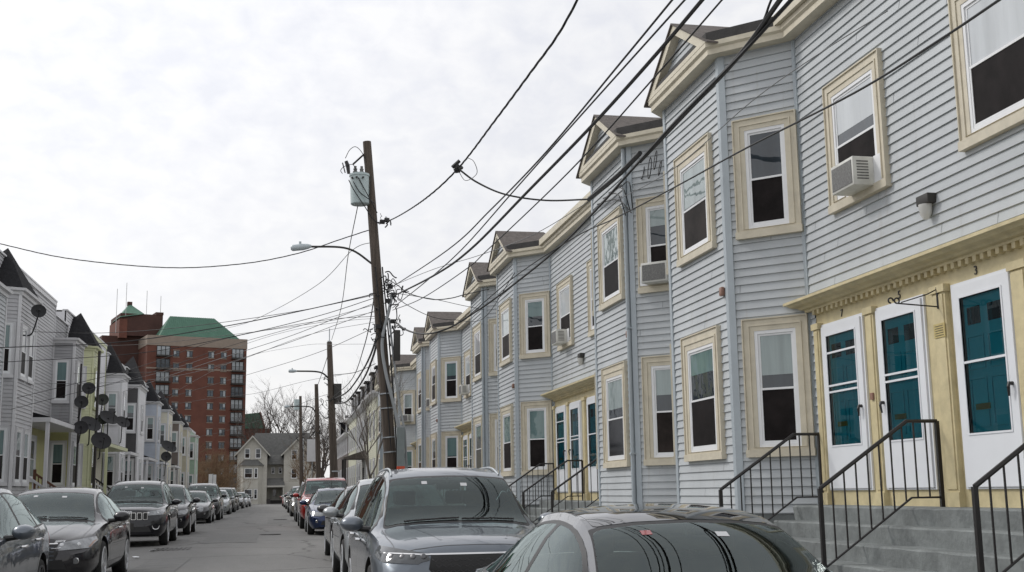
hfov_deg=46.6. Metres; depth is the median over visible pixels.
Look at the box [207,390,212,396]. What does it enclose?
window
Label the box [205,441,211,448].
window
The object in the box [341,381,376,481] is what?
mansard house
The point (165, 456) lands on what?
satellite dish
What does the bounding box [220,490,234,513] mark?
parked car
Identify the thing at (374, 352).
overhead cable
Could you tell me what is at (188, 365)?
window
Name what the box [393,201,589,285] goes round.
overhead cable
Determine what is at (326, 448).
bare tree
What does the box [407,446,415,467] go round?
window
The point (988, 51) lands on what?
window
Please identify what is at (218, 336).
drop wire
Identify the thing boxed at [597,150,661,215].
cable loops
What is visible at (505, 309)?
window
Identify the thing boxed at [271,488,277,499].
door
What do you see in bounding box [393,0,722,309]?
overhead cable
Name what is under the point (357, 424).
window
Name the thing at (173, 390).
window
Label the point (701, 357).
window
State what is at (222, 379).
window
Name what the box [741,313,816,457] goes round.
window
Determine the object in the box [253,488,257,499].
window
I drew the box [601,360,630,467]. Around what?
window
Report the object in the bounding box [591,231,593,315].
window
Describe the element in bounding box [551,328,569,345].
air conditioner
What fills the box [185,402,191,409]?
window
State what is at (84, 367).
window
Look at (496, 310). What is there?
window
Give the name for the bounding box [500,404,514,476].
window
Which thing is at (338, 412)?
bare tree
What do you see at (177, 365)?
window
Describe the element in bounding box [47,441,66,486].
window
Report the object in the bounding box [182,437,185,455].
window
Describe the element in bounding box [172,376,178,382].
window
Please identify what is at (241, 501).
parked car
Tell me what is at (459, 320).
overhead cable
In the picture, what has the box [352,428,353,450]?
window
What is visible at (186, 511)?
parked car
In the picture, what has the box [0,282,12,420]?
row house
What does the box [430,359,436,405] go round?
window
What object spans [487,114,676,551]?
row house
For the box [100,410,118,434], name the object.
satellite dish
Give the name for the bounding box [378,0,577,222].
overhead cable
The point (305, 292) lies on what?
overhead cable
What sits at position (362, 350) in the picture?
overhead cable
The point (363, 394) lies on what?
overhead cable
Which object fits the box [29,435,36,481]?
window
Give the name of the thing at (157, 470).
window
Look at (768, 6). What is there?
overhead cable
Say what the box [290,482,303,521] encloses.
parked car
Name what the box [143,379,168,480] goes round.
row house
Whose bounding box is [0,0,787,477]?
sky
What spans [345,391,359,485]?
mansard house
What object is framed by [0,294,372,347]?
drop wire
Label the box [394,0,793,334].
overhead cable
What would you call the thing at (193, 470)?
row house
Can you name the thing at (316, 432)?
utility pole
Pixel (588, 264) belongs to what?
window
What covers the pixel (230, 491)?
parked car
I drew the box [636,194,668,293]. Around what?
window
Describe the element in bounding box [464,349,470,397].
window
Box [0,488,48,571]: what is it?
parked car
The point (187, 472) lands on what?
window
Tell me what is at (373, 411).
window
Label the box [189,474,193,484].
window
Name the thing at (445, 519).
parked car
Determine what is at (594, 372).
window
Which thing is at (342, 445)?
mansard house
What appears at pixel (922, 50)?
overhead cable
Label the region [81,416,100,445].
satellite dish
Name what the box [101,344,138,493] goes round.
row house
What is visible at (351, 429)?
window
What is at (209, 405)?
window
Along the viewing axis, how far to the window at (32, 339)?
39.58 m
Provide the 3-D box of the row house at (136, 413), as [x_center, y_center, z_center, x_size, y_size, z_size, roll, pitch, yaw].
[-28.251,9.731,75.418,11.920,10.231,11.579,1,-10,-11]
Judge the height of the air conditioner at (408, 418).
0.350 m
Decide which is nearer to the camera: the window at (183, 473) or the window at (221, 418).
the window at (183, 473)
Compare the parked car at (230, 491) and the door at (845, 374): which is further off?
the parked car at (230, 491)
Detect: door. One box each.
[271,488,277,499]
[463,435,467,466]
[468,434,471,467]
[555,405,567,492]
[568,400,583,491]
[586,395,598,491]
[821,313,874,489]
[875,294,938,489]
[950,268,1023,488]
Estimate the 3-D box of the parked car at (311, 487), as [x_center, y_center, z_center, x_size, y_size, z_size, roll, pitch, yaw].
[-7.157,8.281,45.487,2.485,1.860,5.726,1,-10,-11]
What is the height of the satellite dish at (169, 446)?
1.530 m
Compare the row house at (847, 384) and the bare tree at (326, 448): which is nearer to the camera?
the row house at (847, 384)
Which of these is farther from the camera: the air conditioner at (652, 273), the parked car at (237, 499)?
the parked car at (237, 499)
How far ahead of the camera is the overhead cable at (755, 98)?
14.52 m
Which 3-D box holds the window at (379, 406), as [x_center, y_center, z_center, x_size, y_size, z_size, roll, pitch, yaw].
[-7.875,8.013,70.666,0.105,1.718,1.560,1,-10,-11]
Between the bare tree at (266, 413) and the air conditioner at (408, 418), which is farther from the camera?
the bare tree at (266, 413)
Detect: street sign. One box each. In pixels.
[209,474,215,483]
[307,439,315,466]
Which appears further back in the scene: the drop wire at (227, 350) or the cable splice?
the drop wire at (227, 350)
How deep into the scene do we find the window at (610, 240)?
22.32 m
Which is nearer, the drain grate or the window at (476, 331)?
the drain grate
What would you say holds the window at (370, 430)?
in the mansard house at (373, 452)
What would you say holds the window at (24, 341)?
in the row house at (26, 430)
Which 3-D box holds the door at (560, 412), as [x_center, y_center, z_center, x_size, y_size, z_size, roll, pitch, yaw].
[1.209,4.015,29.268,0.136,2.120,1.120,1,-10,-11]
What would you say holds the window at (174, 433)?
in the row house at (177, 436)
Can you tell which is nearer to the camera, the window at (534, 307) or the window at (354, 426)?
the window at (534, 307)
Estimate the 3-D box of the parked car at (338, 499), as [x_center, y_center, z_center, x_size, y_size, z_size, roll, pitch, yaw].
[-2.767,4.708,23.813,2.315,1.460,4.826,1,-10,-11]
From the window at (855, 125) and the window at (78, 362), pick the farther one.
the window at (78, 362)
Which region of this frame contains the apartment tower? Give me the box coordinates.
[99,288,247,489]
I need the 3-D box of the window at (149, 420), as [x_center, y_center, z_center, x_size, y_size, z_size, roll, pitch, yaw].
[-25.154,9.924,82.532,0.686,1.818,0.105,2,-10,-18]
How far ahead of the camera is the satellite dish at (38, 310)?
38.77 m
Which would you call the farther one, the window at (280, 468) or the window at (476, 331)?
the window at (280, 468)
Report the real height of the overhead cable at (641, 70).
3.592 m
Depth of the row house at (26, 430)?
38.92 m
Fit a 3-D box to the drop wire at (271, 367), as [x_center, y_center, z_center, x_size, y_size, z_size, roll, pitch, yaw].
[-13.282,4.280,53.618,0.016,1.120,45.512,4,-11,-25]
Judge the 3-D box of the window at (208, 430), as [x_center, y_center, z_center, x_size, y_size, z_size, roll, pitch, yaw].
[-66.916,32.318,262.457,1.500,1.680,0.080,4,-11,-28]
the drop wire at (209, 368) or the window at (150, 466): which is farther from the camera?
the window at (150, 466)
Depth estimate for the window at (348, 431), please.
100.17 m
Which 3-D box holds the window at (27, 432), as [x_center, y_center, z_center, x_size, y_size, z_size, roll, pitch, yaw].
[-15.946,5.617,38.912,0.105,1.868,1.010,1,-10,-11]
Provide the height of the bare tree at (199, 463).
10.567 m
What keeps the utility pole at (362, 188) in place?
on the pavement
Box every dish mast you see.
[75,364,81,486]
[92,351,100,487]
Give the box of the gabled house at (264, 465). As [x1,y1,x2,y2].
[234,433,315,503]
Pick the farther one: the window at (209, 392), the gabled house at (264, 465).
the window at (209, 392)
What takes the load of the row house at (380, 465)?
on the ground
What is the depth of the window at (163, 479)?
90.65 m
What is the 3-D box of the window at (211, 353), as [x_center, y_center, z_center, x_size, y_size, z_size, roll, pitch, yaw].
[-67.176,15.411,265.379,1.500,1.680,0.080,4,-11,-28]
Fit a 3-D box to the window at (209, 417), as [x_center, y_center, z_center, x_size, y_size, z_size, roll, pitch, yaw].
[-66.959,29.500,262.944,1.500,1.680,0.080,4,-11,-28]
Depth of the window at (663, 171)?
19.25 m
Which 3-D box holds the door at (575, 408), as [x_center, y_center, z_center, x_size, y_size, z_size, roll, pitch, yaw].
[1.486,3.774,27.896,0.136,2.120,1.080,1,-10,-11]
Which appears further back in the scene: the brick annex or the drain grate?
the brick annex
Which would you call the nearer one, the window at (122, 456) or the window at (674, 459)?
the window at (674, 459)
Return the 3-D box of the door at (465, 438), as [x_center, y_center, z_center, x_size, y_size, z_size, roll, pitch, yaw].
[-1.714,6.567,43.768,0.136,2.120,1.120,1,-10,-11]
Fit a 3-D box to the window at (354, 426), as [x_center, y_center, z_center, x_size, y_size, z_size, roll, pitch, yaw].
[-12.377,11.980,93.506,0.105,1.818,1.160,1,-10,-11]
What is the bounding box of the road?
[106,504,332,571]
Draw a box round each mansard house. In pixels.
[336,415,348,483]
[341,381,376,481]
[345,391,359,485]
[363,365,389,478]
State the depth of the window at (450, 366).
45.46 m
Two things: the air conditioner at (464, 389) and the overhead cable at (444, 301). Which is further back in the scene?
the air conditioner at (464, 389)
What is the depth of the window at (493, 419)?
35.06 m
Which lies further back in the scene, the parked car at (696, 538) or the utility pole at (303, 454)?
the utility pole at (303, 454)
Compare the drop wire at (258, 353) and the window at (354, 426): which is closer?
the drop wire at (258, 353)
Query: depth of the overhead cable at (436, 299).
32.70 m
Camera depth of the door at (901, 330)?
13.37 m
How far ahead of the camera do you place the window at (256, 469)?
177.88 m
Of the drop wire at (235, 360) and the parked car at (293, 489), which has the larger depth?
the parked car at (293, 489)
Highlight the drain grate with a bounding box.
[151,547,191,550]
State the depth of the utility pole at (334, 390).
65.03 m
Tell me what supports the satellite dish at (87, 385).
attached to the row house at (62, 460)
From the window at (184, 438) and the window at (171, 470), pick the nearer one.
the window at (171, 470)
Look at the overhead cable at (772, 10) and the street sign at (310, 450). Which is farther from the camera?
the street sign at (310, 450)
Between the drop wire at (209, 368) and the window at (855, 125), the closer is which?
the window at (855, 125)
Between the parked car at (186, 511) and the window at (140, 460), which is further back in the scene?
the window at (140, 460)
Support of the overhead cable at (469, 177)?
attached to the cable splice
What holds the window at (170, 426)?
in the row house at (167, 412)
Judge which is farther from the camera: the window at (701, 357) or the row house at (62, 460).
the row house at (62, 460)
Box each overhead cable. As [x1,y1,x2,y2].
[0,230,368,267]
[191,243,367,334]
[331,206,357,339]
[332,302,373,397]
[334,337,375,398]
[335,344,376,403]
[337,365,377,417]
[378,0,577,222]
[387,278,488,299]
[392,0,685,307]
[393,0,672,286]
[393,0,703,296]
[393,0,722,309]
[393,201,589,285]
[393,292,483,309]
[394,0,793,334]
[396,272,514,321]
[460,170,586,200]
[466,0,1000,317]
[587,151,641,200]
[604,10,887,206]
[640,0,782,162]
[762,0,771,20]
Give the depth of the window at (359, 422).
88.88 m
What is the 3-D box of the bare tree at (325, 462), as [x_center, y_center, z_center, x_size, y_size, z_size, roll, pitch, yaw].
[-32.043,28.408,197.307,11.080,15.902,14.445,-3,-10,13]
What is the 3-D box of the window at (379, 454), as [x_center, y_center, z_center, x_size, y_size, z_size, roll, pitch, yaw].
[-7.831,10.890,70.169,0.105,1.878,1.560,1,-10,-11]
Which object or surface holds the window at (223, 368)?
in the apartment tower
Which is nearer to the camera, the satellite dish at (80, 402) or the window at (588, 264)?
the window at (588, 264)
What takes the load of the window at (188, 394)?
in the apartment tower
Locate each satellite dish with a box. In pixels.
[27,304,45,335]
[74,396,88,417]
[74,421,88,443]
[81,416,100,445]
[82,382,95,398]
[91,432,110,459]
[98,394,108,415]
[98,416,106,431]
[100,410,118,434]
[117,416,129,443]
[161,440,176,461]
[161,452,170,475]
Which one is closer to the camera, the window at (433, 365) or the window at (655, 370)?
the window at (655, 370)
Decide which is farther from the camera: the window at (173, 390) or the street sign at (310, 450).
the window at (173, 390)
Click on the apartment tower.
(207, 416)
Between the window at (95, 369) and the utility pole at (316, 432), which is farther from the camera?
the utility pole at (316, 432)
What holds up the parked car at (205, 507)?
on the road
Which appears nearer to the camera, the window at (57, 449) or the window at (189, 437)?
the window at (57, 449)
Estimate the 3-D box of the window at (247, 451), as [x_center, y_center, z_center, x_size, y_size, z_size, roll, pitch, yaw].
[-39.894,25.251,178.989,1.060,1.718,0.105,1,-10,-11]
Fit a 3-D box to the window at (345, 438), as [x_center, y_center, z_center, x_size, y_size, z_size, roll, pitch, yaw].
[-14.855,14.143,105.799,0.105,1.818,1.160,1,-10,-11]
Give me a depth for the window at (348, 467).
100.05 m
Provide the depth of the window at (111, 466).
62.38 m
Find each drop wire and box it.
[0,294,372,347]
[0,298,372,362]
[13,305,372,408]
[17,316,374,397]
[51,295,372,332]
[52,322,372,383]
[56,312,372,346]
[81,311,372,373]
[81,318,374,391]
[123,303,373,391]
[145,328,372,404]
[165,344,336,397]
[171,375,338,404]
[193,394,327,437]
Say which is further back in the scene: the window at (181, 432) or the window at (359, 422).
the window at (181, 432)
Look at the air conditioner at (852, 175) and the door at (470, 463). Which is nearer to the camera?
the air conditioner at (852, 175)
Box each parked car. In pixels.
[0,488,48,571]
[17,487,129,571]
[107,480,180,544]
[168,484,199,534]
[188,483,226,519]
[190,490,217,522]
[219,487,238,511]
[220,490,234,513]
[232,488,241,509]
[237,492,246,508]
[240,492,249,506]
[246,494,252,506]
[282,491,289,508]
[284,486,298,512]
[286,488,298,515]
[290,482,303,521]
[293,478,347,528]
[299,488,343,534]
[317,485,353,561]
[323,478,373,571]
[340,467,552,571]
[475,503,831,571]
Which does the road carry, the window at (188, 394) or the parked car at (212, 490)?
the parked car at (212, 490)
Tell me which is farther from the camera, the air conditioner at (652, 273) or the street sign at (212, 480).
the street sign at (212, 480)
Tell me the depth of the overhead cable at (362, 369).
46.20 m
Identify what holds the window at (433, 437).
in the row house at (463, 430)
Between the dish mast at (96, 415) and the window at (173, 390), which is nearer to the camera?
the dish mast at (96, 415)
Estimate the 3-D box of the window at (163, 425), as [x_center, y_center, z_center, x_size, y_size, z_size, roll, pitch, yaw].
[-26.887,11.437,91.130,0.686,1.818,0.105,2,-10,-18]
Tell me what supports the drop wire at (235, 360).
attached to the utility pole at (362, 188)
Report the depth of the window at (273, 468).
182.72 m
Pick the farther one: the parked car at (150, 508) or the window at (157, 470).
the window at (157, 470)
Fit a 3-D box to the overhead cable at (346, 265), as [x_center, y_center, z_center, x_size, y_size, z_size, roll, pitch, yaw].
[-7.160,0.485,49.712,0.094,0.671,33.011,1,-10,-10]
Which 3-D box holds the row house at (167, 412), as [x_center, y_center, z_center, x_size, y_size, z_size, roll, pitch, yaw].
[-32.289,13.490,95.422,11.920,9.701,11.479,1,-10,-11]
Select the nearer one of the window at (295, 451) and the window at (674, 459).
the window at (674, 459)
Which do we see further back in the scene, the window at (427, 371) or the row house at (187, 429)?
the row house at (187, 429)
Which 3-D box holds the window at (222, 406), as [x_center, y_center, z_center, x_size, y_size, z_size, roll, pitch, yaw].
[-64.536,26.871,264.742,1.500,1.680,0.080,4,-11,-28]
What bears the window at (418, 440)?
in the row house at (416, 395)
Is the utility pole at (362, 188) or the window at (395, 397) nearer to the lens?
the utility pole at (362, 188)
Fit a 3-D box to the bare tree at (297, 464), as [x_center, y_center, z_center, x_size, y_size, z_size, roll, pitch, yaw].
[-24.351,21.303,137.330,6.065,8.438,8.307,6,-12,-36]
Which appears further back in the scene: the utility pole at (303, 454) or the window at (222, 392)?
the window at (222, 392)
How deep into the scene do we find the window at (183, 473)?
111.61 m
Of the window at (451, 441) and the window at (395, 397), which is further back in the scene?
the window at (395, 397)
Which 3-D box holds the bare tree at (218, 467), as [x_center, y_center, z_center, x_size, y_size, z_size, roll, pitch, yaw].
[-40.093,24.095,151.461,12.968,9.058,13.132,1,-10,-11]
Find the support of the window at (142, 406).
in the row house at (136, 413)
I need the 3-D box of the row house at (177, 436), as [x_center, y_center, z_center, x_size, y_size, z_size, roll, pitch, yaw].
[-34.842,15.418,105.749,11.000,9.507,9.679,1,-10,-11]
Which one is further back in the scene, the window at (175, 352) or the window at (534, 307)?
the window at (175, 352)
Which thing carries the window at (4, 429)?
in the row house at (26, 430)
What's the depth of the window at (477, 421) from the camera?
36.53 m
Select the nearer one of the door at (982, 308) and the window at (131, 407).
the door at (982, 308)
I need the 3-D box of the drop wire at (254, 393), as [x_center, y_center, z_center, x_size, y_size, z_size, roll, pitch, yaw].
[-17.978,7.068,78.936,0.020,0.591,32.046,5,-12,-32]
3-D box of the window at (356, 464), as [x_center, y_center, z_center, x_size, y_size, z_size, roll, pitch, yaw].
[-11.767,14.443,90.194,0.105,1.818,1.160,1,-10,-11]
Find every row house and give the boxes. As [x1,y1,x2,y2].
[0,248,74,496]
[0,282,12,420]
[47,315,87,486]
[56,309,127,494]
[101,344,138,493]
[124,356,157,480]
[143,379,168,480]
[157,391,180,483]
[171,404,184,484]
[180,414,191,488]
[189,430,199,484]
[374,373,392,473]
[389,327,429,467]
[423,262,497,471]
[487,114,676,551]
[644,0,1023,571]
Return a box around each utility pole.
[284,384,325,477]
[288,329,342,477]
[290,141,408,470]
[294,396,305,485]
[298,426,306,480]
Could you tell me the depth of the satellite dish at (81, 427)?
45.81 m
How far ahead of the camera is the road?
28.55 m
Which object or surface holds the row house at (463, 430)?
on the ground
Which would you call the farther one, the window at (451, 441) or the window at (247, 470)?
the window at (247, 470)
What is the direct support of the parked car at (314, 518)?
on the road
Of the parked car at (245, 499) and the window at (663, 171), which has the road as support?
the parked car at (245, 499)
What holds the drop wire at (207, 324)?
attached to the utility pole at (362, 188)
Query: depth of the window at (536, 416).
30.46 m
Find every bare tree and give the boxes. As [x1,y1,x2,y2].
[197,441,220,481]
[197,442,246,490]
[198,462,254,493]
[228,378,327,446]
[282,437,328,481]
[286,421,338,477]
[304,410,342,476]
[311,356,415,478]
[320,405,349,439]
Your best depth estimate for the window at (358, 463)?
87.97 m
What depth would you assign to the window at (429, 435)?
47.82 m
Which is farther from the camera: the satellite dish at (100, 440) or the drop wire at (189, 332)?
the satellite dish at (100, 440)
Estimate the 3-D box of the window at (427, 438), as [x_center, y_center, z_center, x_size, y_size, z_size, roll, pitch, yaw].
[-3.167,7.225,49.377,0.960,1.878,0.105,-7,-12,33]
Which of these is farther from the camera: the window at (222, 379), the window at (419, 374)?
the window at (222, 379)
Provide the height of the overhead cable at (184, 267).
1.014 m
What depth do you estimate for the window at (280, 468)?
182.90 m
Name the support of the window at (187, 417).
in the apartment tower
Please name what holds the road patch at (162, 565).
on the road
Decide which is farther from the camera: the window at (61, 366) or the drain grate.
the window at (61, 366)
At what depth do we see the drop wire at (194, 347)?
35.23 m
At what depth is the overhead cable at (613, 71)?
13.41 m
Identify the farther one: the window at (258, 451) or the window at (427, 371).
the window at (258, 451)
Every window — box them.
[0,425,9,485]
[3,320,15,377]
[12,426,23,485]
[18,322,28,381]
[21,428,30,485]
[26,327,35,384]
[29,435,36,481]
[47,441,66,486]
[51,358,70,403]
[70,441,76,486]
[74,360,81,404]
[78,444,83,486]
[81,366,86,408]
[89,444,93,487]
[92,368,96,410]
[102,454,116,489]
[104,391,118,424]
[119,454,123,480]
[122,392,126,417]
[124,458,133,480]
[126,403,136,432]
[138,459,141,480]
[140,405,143,434]
[143,464,153,480]
[144,416,154,441]
[156,464,158,480]
[157,416,160,442]
[159,466,164,481]
[160,423,166,446]
[167,467,169,483]
[169,424,171,441]
[171,470,176,483]
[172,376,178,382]
[172,389,177,395]
[172,431,177,451]
[173,350,179,356]
[173,363,179,369]
[180,432,181,452]
[181,472,184,484]
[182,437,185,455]
[184,415,190,422]
[185,389,191,396]
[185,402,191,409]
[186,350,192,357]
[186,363,192,370]
[186,376,191,383]
[187,472,188,488]
[188,437,189,456]
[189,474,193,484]
[190,442,194,459]
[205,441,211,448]
[206,415,212,422]
[206,428,212,435]
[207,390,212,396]
[207,402,212,409]
[208,351,214,358]
[208,364,213,371]
[208,377,213,383]
[218,441,223,448]
[219,390,225,397]
[219,403,225,409]
[219,416,224,422]
[219,429,224,435]
[220,364,226,371]
[220,377,226,384]
[221,352,226,358]
[243,467,252,478]
[243,488,252,499]
[244,448,250,458]
[253,467,258,478]
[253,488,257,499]
[255,448,261,458]
[270,466,275,474]
[278,466,282,473]
[290,468,297,478]
[291,449,297,459]
[344,438,345,454]
[348,431,349,452]
[348,467,349,485]
[350,429,351,451]
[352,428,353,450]
[354,426,355,449]
[356,424,357,448]
[356,464,357,481]
[358,422,359,447]
[358,463,359,479]
[369,413,371,441]
[372,411,374,439]
[372,458,374,477]
[378,406,379,434]
[378,454,379,472]
[393,392,397,426]
[400,390,415,424]
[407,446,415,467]
[417,372,420,413]
[417,438,420,467]
[426,370,429,410]
[426,437,428,466]
[429,365,429,406]
[429,435,429,466]
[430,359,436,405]
[430,433,436,466]
[441,356,461,401]
[441,431,461,466]
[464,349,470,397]
[471,419,471,461]
[472,322,481,381]
[473,415,482,467]
[488,318,497,375]
[489,413,497,471]
[496,310,496,369]
[497,409,498,472]
[499,297,512,366]
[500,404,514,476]
[519,291,551,358]
[521,400,552,474]
[556,275,574,350]
[586,259,593,336]
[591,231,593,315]
[594,372,597,468]
[597,206,625,310]
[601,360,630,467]
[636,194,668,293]
[641,355,675,465]
[663,171,667,274]
[670,344,675,462]
[673,132,717,267]
[680,325,726,461]
[731,109,803,240]
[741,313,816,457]
[822,48,891,214]
[947,0,1023,151]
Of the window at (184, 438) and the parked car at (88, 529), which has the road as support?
the parked car at (88, 529)
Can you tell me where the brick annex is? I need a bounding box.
[245,412,268,442]
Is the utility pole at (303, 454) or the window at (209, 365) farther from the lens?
the window at (209, 365)
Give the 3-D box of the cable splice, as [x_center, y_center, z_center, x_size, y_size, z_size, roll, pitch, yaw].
[-1.025,-2.240,22.219,0.216,0.236,0.406,-2,-10,8]
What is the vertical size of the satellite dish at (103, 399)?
0.957 m
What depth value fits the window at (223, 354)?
266.74 m
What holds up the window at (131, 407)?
in the row house at (136, 413)
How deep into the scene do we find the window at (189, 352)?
263.15 m
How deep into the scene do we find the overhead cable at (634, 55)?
13.42 m
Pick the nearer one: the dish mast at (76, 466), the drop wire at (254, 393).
the dish mast at (76, 466)
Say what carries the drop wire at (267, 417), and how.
attached to the utility pole at (334, 390)
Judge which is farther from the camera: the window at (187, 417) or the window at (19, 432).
the window at (187, 417)
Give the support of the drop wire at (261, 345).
attached to the utility pole at (362, 188)
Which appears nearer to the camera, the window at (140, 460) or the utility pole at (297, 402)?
the window at (140, 460)
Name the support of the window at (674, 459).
in the row house at (847, 384)
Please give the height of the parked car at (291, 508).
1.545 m
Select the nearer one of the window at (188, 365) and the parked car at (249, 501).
the parked car at (249, 501)
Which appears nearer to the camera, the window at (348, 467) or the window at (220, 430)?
the window at (348, 467)
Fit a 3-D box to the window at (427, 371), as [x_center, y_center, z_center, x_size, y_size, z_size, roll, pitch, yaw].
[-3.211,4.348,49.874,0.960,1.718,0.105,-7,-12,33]
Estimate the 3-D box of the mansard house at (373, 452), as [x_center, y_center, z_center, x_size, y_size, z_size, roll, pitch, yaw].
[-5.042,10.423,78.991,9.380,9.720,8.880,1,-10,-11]
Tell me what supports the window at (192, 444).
in the row house at (193, 470)
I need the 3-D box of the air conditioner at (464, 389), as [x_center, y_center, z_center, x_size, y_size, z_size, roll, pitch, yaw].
[-1.764,3.808,43.508,0.296,0.350,0.820,1,-10,-11]
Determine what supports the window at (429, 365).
in the row house at (463, 430)
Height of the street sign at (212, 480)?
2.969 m
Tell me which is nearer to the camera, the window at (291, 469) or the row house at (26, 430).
the row house at (26, 430)
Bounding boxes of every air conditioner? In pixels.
[400,414,413,421]
[459,384,469,394]
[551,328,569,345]
[639,260,668,285]
[831,153,882,196]
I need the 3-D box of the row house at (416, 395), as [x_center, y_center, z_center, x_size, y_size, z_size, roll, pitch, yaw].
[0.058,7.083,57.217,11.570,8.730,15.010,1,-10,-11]
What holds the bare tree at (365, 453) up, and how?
on the pavement
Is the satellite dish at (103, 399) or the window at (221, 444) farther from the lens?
the window at (221, 444)
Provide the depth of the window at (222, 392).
265.28 m
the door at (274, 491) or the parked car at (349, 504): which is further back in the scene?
the door at (274, 491)
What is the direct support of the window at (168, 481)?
in the row house at (167, 412)
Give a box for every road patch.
[128,558,189,571]
[267,517,289,523]
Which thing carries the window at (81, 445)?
in the row house at (79, 328)
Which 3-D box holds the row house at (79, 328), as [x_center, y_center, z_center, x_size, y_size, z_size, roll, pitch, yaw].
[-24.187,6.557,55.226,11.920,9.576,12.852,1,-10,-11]
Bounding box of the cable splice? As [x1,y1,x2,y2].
[451,159,462,172]
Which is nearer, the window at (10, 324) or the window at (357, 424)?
the window at (10, 324)
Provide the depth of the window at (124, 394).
64.46 m
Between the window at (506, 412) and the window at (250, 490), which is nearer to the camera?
the window at (506, 412)
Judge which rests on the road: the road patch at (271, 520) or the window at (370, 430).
the road patch at (271, 520)
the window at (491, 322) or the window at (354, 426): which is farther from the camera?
the window at (354, 426)
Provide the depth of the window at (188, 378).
262.12 m
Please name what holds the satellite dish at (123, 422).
attached to the row house at (79, 328)
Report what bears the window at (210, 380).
in the apartment tower
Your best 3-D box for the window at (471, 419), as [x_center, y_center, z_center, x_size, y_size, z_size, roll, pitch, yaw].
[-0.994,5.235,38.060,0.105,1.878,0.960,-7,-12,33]
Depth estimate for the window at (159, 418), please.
83.99 m
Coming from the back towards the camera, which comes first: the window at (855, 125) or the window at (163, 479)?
the window at (163, 479)
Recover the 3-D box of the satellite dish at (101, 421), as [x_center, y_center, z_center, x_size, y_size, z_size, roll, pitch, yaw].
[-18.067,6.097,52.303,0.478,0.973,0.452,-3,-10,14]
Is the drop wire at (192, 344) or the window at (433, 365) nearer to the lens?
the drop wire at (192, 344)
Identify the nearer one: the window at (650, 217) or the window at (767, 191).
the window at (767, 191)
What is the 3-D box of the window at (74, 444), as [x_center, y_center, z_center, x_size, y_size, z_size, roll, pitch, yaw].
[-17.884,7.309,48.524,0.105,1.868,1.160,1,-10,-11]
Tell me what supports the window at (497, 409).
in the row house at (584, 415)
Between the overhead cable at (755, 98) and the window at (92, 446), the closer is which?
the overhead cable at (755, 98)
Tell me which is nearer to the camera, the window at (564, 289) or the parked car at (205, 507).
the window at (564, 289)
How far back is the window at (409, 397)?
59.97 m
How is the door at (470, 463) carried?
in the row house at (463, 430)
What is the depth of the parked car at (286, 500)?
93.50 m
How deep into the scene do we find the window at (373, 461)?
75.49 m
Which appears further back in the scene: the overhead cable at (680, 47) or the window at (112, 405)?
the window at (112, 405)
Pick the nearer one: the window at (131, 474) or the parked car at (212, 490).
the parked car at (212, 490)
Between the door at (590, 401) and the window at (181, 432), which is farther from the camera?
the window at (181, 432)
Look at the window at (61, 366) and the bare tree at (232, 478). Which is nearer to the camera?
the window at (61, 366)
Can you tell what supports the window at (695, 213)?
in the row house at (847, 384)
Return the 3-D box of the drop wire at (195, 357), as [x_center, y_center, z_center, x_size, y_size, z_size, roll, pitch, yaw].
[-9.555,2.139,34.855,12.162,2.535,0.014,-4,-10,17]
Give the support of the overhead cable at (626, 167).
attached to the row house at (584, 415)

